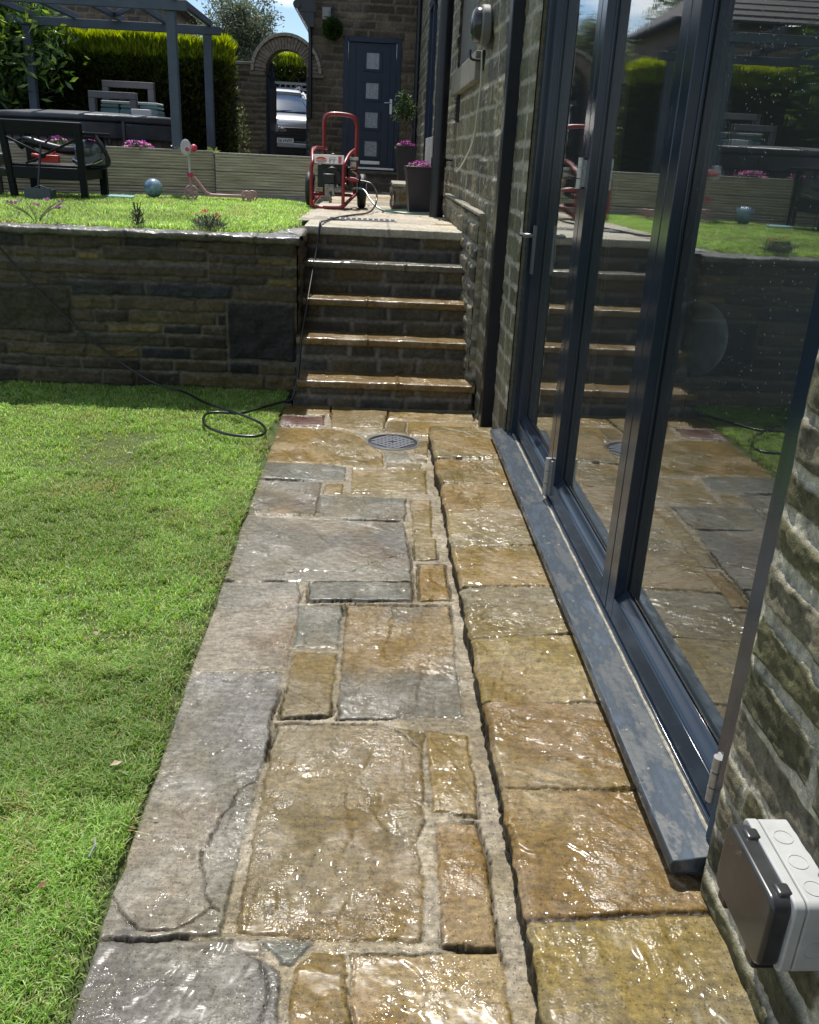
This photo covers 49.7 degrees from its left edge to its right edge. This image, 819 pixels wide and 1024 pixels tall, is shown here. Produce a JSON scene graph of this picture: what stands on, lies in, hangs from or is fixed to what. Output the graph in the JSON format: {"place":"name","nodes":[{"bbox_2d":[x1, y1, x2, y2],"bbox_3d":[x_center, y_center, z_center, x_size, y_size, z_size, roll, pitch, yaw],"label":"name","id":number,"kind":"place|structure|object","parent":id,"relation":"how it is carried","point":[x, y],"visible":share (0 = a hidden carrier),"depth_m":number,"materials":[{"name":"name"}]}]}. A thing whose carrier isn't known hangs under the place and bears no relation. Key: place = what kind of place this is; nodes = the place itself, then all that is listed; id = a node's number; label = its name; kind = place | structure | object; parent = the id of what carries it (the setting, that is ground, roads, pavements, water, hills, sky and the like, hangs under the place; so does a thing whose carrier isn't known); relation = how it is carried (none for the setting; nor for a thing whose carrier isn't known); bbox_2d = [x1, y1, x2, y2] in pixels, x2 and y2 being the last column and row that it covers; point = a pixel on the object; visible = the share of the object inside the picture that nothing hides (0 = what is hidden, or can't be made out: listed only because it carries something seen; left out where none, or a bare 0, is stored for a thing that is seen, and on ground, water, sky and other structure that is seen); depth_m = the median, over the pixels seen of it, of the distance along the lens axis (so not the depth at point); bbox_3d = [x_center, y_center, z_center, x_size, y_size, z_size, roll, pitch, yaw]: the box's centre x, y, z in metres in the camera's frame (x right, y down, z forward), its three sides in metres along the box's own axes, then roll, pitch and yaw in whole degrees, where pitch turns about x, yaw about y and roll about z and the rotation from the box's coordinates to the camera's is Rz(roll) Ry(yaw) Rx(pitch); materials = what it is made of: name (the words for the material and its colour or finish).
{"place":"outdoors","nodes":[
{"label":"outdoors","id":0,"kind":"place"},
{"bbox_2d":[0,379,289,1023],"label":"lawn","id":1,"kind":"structure","parent":0,"point":[113,881],"depth_m":3.20,"materials":[{"name":"green plant"}]},
{"bbox_2d":[38,881,45,888],"bbox_3d":[-0.833,0.846,2.009,0.022,0.004,0.014,-14,28,-36],"label":"fallen leaf","id":2,"kind":"object","parent":1,"relation":"on","point":[41,884],"visible":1,"depth_m":2.01,"materials":[{"name":"brown plant"}]},
{"bbox_2d":[88,838,95,857],"bbox_3d":[-0.757,0.804,2.120,0.010,0.010,0.056,2,22,-3],"label":"twig","id":3,"kind":"object","parent":1,"relation":"on","point":[93,847],"visible":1,"depth_m":2.12,"materials":[{"name":"grey"}]},
{"bbox_2d":[111,760,121,764],"bbox_3d":[-0.798,0.682,2.405,0.029,0.005,0.018,1,22,-5],"label":"fallen leaf","id":4,"kind":"object","parent":1,"relation":"on","point":[115,762],"visible":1,"depth_m":2.41,"materials":[{"name":"beige plant"}]},
{"bbox_2d":[0,222,307,398],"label":"retaining wall","id":5,"kind":"structure","parent":1,"relation":"on","point":[209,308],"depth_m":6.03,"materials":[{"name":"stone"}]},
{"bbox_2d":[5,197,70,221],"bbox_3d":[-2.530,-2.043,6.014,0.441,0.190,0.437,2,22,-3],"label":"dianthus","id":6,"kind":"object","parent":5,"relation":"on","point":[37,204],"visible":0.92,"depth_m":6.00,"materials":[{"name":"green plant"}]},
{"bbox_2d":[129,202,146,225],"bbox_3d":[-1.855,-2.017,6.039,0.114,0.183,0.120,2,22,-3],"label":"heather","id":7,"kind":"object","parent":5,"relation":"on","point":[136,217],"visible":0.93,"depth_m":6.03,"materials":[{"name":"green plant"}]},
{"bbox_2d":[189,209,227,231],"bbox_3d":[-1.378,-1.987,6.064,0.269,0.174,0.259,2,22,-3],"label":"dianthus","id":8,"kind":"object","parent":5,"relation":"on","point":[212,223],"visible":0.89,"depth_m":6.04,"materials":[{"name":"green plant"}]},
{"bbox_2d":[3,166,317,191],"bbox_3d":[-4.950,-3.957,10.309,7.950,0.555,5.570,2,22,-3],"label":"planting bed","id":9,"kind":"object","parent":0,"point":[179,186],"depth_m":10.50,"materials":[{"name":"soil"}]},
{"bbox_2d":[0,2,96,110],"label":"laurel","id":10,"kind":"object","parent":9,"relation":"on","point":[13,82],"visible":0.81,"depth_m":11.98,"materials":[{"name":"green plant"}]},
{"bbox_2d":[44,135,71,144],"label":"pink flowers","id":11,"kind":"object","parent":9,"relation":"on","point":[57,141],"visible":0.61,"depth_m":9.62,"materials":[{"name":"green plant"}]},
{"bbox_2d":[0,0,220,150],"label":"pergola","id":12,"kind":"object","parent":9,"relation":"on","point":[169,26],"visible":0.86,"depth_m":11.59,"materials":[{"name":"grey wood"}]},
{"bbox_2d":[88,80,164,116],"bbox_3d":[-3.933,-5.539,12.455,0.910,0.970,0.720,2,22,-3],"label":"garden sofa","id":13,"kind":"object","parent":9,"relation":"on","point":[108,105],"visible":0.56,"depth_m":12.22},
{"bbox_2d":[122,140,153,149],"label":"pink flowers","id":14,"kind":"object","parent":9,"relation":"on","point":[138,145],"visible":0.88,"depth_m":10.09,"materials":[{"name":"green plant"}]},
{"bbox_2d":[204,146,223,154],"bbox_3d":[-2.354,-4.312,10.616,0.298,0.160,0.240,14,25,26],"label":"hosta","id":15,"kind":"object","parent":9,"relation":"on","point":[209,148],"visible":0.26,"depth_m":10.58,"materials":[{"name":"green plant"}]},
{"bbox_2d":[213,152,328,200],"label":"timber retaining wall","id":16,"kind":"structure","parent":9,"relation":"on","point":[234,179],"depth_m":10.62,"materials":[{"name":"beige wood"}]},
{"bbox_2d":[187,0,308,51],"label":"sky","id":17,"kind":"structure","parent":0,"point":[293,24],"materials":[{"name":"blue"}]},
{"bbox_2d":[229,202,319,238],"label":"lawn","id":18,"kind":"structure","parent":0,"point":[302,226],"depth_m":6.97,"materials":[{"name":"green plant"}]},
{"bbox_2d":[0,153,6,192],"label":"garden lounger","id":19,"kind":"object","parent":18,"relation":"on","point":[2,172],"visible":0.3,"depth_m":9.00,"materials":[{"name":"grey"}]},
{"bbox_2d":[24,134,56,199],"bbox_3d":[-3.535,-3.334,8.463,0.260,0.656,0.300,2,22,-3],"label":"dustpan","id":20,"kind":"object","parent":18,"relation":"on","point":[37,192],"visible":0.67,"depth_m":8.44,"materials":[{"name":"black plastic"}]},
{"bbox_2d":[0,119,110,198],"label":"garden bench","id":21,"kind":"object","parent":18,"relation":"on","point":[81,172],"visible":0.79,"depth_m":8.60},
{"bbox_2d":[31,151,60,162],"bbox_3d":[-3.584,-3.501,8.713,0.262,0.110,0.090,-2,22,-11],"label":"red toy","id":22,"kind":"object","parent":21,"relation":"on","point":[53,158],"visible":0.79,"depth_m":8.69,"materials":[{"name":"red plastic"}]},
{"bbox_2d":[16,135,110,169],"bbox_3d":[-3.483,-3.621,8.883,0.953,0.332,0.228,3,22,1],"label":"leaf blower","id":23,"kind":"object","parent":21,"relation":"on","point":[96,154],"visible":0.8,"depth_m":8.87,"materials":[{"name":"black plastic"}]},
{"bbox_2d":[0,109,171,150],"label":"hot tub","id":24,"kind":"object","parent":18,"relation":"on","point":[122,129],"visible":0.31,"depth_m":10.31,"materials":[{"name":"grey plastic"}]},
{"bbox_2d":[131,109,154,115],"bbox_3d":[-3.303,-4.950,10.981,0.250,0.080,0.200,2,22,-3],"label":"white box","id":25,"kind":"object","parent":24,"relation":"on","point":[143,112],"visible":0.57,"depth_m":10.89,"materials":[{"name":"grey plastic"}]},
{"bbox_2d":[0,142,215,193],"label":"timber retaining wall","id":26,"kind":"structure","parent":18,"relation":"on","point":[148,161],"depth_m":10.12,"materials":[{"name":"beige wood"}]},
{"bbox_2d":[106,194,133,198],"bbox_3d":[-3.003,-3.276,9.188,0.280,0.020,0.100,-1,28,-8],"label":"toy paddle","id":27,"kind":"object","parent":18,"relation":"on","point":[121,196],"visible":0.88,"depth_m":9.16,"materials":[{"name":"blue"}]},
{"bbox_2d":[144,178,162,197],"bbox_3d":[-2.754,-3.482,9.515,0.196,0.196,0.196,2,22,-3],"label":"toy ball","id":28,"kind":"object","parent":18,"relation":"on","point":[153,187],"visible":0.89,"depth_m":9.45,"materials":[{"name":"blue plastic"}]},
{"bbox_2d":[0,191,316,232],"bbox_3d":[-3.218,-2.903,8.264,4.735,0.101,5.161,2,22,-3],"label":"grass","id":29,"kind":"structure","parent":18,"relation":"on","point":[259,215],"depth_m":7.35,"materials":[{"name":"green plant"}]},
{"bbox_2d":[4,190,323,202],"bbox_3d":[-4.376,-3.311,9.255,7.475,0.100,0.472,-10,25,-28],"label":"gravel edging","id":30,"kind":"object","parent":18,"relation":"on","point":[301,199],"visible":0.23,"depth_m":10.32,"materials":[{"name":"grey gravel"}]},
{"bbox_2d":[0,180,377,437],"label":"pressure hose","id":31,"kind":"object","parent":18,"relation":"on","point":[233,412],"visible":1,"depth_m":5.95,"materials":[{"name":"black rubber"}]},
{"bbox_2d":[180,139,257,201],"bbox_3d":[-2.083,-3.744,9.724,0.816,0.622,0.360,-1,22,-9],"label":"toy scooter","id":32,"kind":"object","parent":18,"relation":"on","point":[186,147],"visible":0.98,"depth_m":9.74,"materials":[{"name":"pink"}]},
{"bbox_2d":[71,404,537,1023],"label":"path","id":33,"kind":"structure","parent":0,"point":[319,840],"depth_m":2.38,"materials":[{"name":"beige stone"}]},
{"bbox_2d":[293,219,474,410],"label":"garden steps","id":34,"kind":"structure","parent":33,"relation":"on","point":[386,310],"depth_m":6.33,"materials":[{"name":"stone"}]},
{"bbox_2d":[366,434,418,449],"bbox_3d":[-0.101,-0.406,5.324,0.326,0.038,0.326,2,22,-3],"label":"manhole cover","id":35,"kind":"object","parent":33,"relation":"on","point":[392,442],"visible":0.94,"depth_m":5.31,"materials":[{"name":"metal"}]},
{"bbox_2d":[299,190,453,225],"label":"terrace","id":36,"kind":"structure","parent":0,"point":[383,202],"depth_m":8.41,"materials":[{"name":"beige stone"}]},
{"bbox_2d":[305,112,366,209],"bbox_3d":[-0.753,-3.600,9.055,0.640,0.929,0.670,2,22,-3],"label":"pressure washer","id":37,"kind":"object","parent":36,"relation":"on","point":[334,177],"visible":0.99,"depth_m":8.98,"materials":[{"name":"red paint"}]},
{"bbox_2d":[327,217,396,221],"bbox_3d":[-0.395,-2.443,7.395,0.571,0.013,0.200,2,22,-3],"label":"drain grate","id":38,"kind":"object","parent":36,"relation":"on","point":[364,219],"visible":0.94,"depth_m":7.35,"materials":[{"name":"black plastic"}]},
{"bbox_2d":[345,170,396,191],"bbox_3d":[-0.583,-5.798,15.636,1.390,0.410,0.662,2,22,-3],"label":"door step","id":39,"kind":"object","parent":36,"relation":"on","point":[380,181],"depth_m":15.54,"materials":[{"name":"stone"}]},
{"bbox_2d":[351,188,429,214],"bbox_3d":[-0.070,-3.091,8.800,0.650,0.207,0.900,-13,27,-35],"label":"garden hose","id":40,"kind":"object","parent":36,"relation":"on","point":[406,212],"visible":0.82,"depth_m":8.64,"materials":[{"name":"teal"}]},
{"bbox_2d":[389,180,406,208],"bbox_3d":[-0.119,-3.534,9.889,0.205,0.285,1.121,2,22,-3],"label":"stone block","id":41,"kind":"object","parent":36,"relation":"on","point":[398,198],"depth_m":9.39,"materials":[{"name":"beige stone"}]},
{"bbox_2d":[394,140,417,180],"bbox_3d":[-0.057,-4.166,10.836,0.299,0.731,0.283,0,22,-6],"label":"planter","id":42,"kind":"object","parent":36,"relation":"on","point":[406,153],"visible":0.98,"depth_m":10.68,"materials":[{"name":"plastic"}]},
{"bbox_2d":[390,87,421,144],"bbox_3d":[-0.055,-4.717,10.612,0.367,0.705,0.275,-5,23,-19],"label":"bay tree","id":43,"kind":"object","parent":42,"relation":"in","point":[408,113],"visible":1,"depth_m":10.57,"materials":[{"name":"green plant"}]},
{"bbox_2d":[404,160,431,211],"bbox_3d":[0.108,-3.267,8.892,0.342,0.498,0.329,0,22,-6],"label":"planter","id":44,"kind":"object","parent":36,"relation":"on","point":[418,180],"visible":0.92,"depth_m":8.77,"materials":[{"name":"plastic"}]},
{"bbox_2d":[425,137,432,163],"bbox_3d":[0.245,-4.287,11.159,0.050,0.800,1.370,2,22,-3],"label":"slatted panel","id":45,"kind":"object","parent":36,"relation":"on","point":[428,148],"visible":0.41,"depth_m":10.92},
{"bbox_2d":[288,167,474,409],"bbox_3d":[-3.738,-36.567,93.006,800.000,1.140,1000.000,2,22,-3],"label":"ground","id":46,"kind":"structure","parent":0,"point":[291,402],"depth_m":6.88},
{"bbox_2d":[0,27,242,154],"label":"conifer hedge","id":47,"kind":"object","parent":46,"relation":"on","point":[110,53],"visible":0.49,"depth_m":12.91,"materials":[{"name":"green plant"}]},
{"bbox_2d":[49,5,201,61],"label":"neighbour house","id":48,"kind":"structure","parent":46,"relation":"on","point":[88,12],"depth_m":19.15,"materials":[{"name":"tile"}]},
{"bbox_2d":[185,0,285,63],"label":"garden tree","id":49,"kind":"object","parent":46,"relation":"on","point":[245,29],"visible":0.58,"depth_m":19.00,"materials":[{"name":"green plant"}]},
{"bbox_2d":[233,64,250,153],"bbox_3d":[-2.846,-6.420,14.451,0.534,1.646,0.524,2,22,-3],"label":"bank shrub","id":50,"kind":"object","parent":46,"relation":"on","point":[244,133],"visible":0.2,"depth_m":14.50,"materials":[{"name":"green plant"}]},
{"bbox_2d":[268,52,396,168],"bbox_3d":[-4.038,-12.643,27.758,9.427,3.465,1.838,2,22,-3],"label":"conifer hedge","id":51,"kind":"object","parent":46,"relation":"on","point":[290,67],"visible":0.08,"depth_m":26.81,"materials":[{"name":"green plant"}]},
{"bbox_2d":[293,0,818,1023],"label":"house","id":52,"kind":"structure","parent":46,"relation":"on","point":[629,178],"depth_m":3.67,"materials":[{"name":"stone"}]},
{"bbox_2d":[322,5,343,40],"bbox_3d":[-1.280,-8.167,14.754,0.376,0.565,0.375,-13,27,-35],"label":"topiary ball","id":53,"kind":"object","parent":52,"relation":"attached to","point":[332,28],"visible":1,"depth_m":14.70,"materials":[{"name":"green plant"}]},
{"bbox_2d":[342,36,401,170],"bbox_3d":[-0.668,-7.103,15.460,0.990,2.110,0.160,2,22,-3],"label":"back door","id":54,"kind":"structure","parent":52,"relation":"in","point":[371,72],"depth_m":15.41,"materials":[{"name":"grey"}]},
{"bbox_2d":[423,0,438,160],"bbox_3d":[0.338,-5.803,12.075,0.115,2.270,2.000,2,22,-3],"label":"drainpipe","id":55,"kind":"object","parent":52,"relation":"in","point":[429,107],"depth_m":12.21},
{"bbox_2d":[443,193,486,407],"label":"wall plinth","id":56,"kind":"structure","parent":52,"relation":"attached to","point":[466,222],"depth_m":6.07,"materials":[{"name":"stone"}]},
{"bbox_2d":[456,51,482,171],"bbox_3d":[0.441,-2.939,6.598,0.021,0.782,1.167,1,22,-4],"label":"cable","id":57,"kind":"object","parent":52,"relation":"attached to","point":[476,113],"visible":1,"depth_m":6.14,"materials":[{"name":"beige plastic"}]},
{"bbox_2d":[460,0,479,65],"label":"blocked window","id":58,"kind":"structure","parent":52,"relation":"in","point":[467,43],"depth_m":7.54,"materials":[{"name":"grey stone"}]},
{"bbox_2d":[469,49,484,69],"bbox_3d":[0.467,-3.109,6.082,0.122,0.124,0.062,3,22,1],"label":"wall hook","id":59,"kind":"object","parent":52,"relation":"attached to","point":[476,60],"depth_m":6.07,"materials":[{"name":"black plastic"}]},
{"bbox_2d":[470,4,493,48],"bbox_3d":[0.470,-3.111,5.667,0.156,0.248,0.236,2,22,-3],"label":"wall lamp","id":60,"kind":"object","parent":52,"relation":"attached to","point":[481,31],"visible":0.99,"depth_m":5.59,"materials":[{"name":"grey"}]},
{"bbox_2d":[490,0,818,874],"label":"bifold door","id":61,"kind":"structure","parent":52,"relation":"in","point":[627,92],"depth_m":3.01,"materials":[{"name":"grey metal"}]},
{"bbox_2d":[646,300,727,623],"bbox_3d":[0.875,-0.161,2.945,0.260,1.071,0.260,2,22,-3],"label":"floor lamp","id":62,"kind":"object","parent":52,"relation":"on","point":[701,342],"visible":0.81,"depth_m":2.75,"materials":[{"name":"paper"}]},
{"bbox_2d":[716,818,818,971],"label":"outdoor socket","id":63,"kind":"object","parent":52,"relation":"attached to","point":[767,877],"visible":0.99,"depth_m":1.51,"materials":[{"name":"white plastic"}]},
{"bbox_2d":[428,426,758,1023],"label":"raised path","id":64,"kind":"structure","parent":0,"point":[616,923],"depth_m":2.24,"materials":[{"name":"beige stone"}]},
{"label":"driveway","id":65,"kind":"structure","parent":0,"visible":0},
{"bbox_2d":[231,32,323,158],"bbox_3d":[-2.454,-7.019,15.580,1.900,2.505,0.490,2,22,-3],"label":"arch gateway","id":66,"kind":"object","parent":65,"relation":"on","point":[252,81],"visible":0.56,"depth_m":15.24,"materials":[{"name":"stone"}]},
{"bbox_2d":[267,61,280,154],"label":"garden gate","id":67,"kind":"structure","parent":66,"relation":"attached to","point":[273,126],"depth_m":15.79,"materials":[{"name":"metal"}]},
{"bbox_2d":[275,81,305,157],"bbox_3d":[-3.042,-11.266,25.854,2.320,2.378,5.020,0,22,-6],"label":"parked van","id":68,"kind":"object","parent":65,"relation":"on","point":[291,83],"visible":0.01,"depth_m":24.89,"materials":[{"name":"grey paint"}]},
{"bbox_2d":[276,87,305,155],"bbox_3d":[-3.313,-9.497,21.692,2.150,1.746,4.577,-2,23,-12],"label":"parked car","id":69,"kind":"object","parent":65,"relation":"on","point":[291,120],"visible":0.4,"depth_m":19.92,"materials":[{"name":"silver metal"}]}
]}

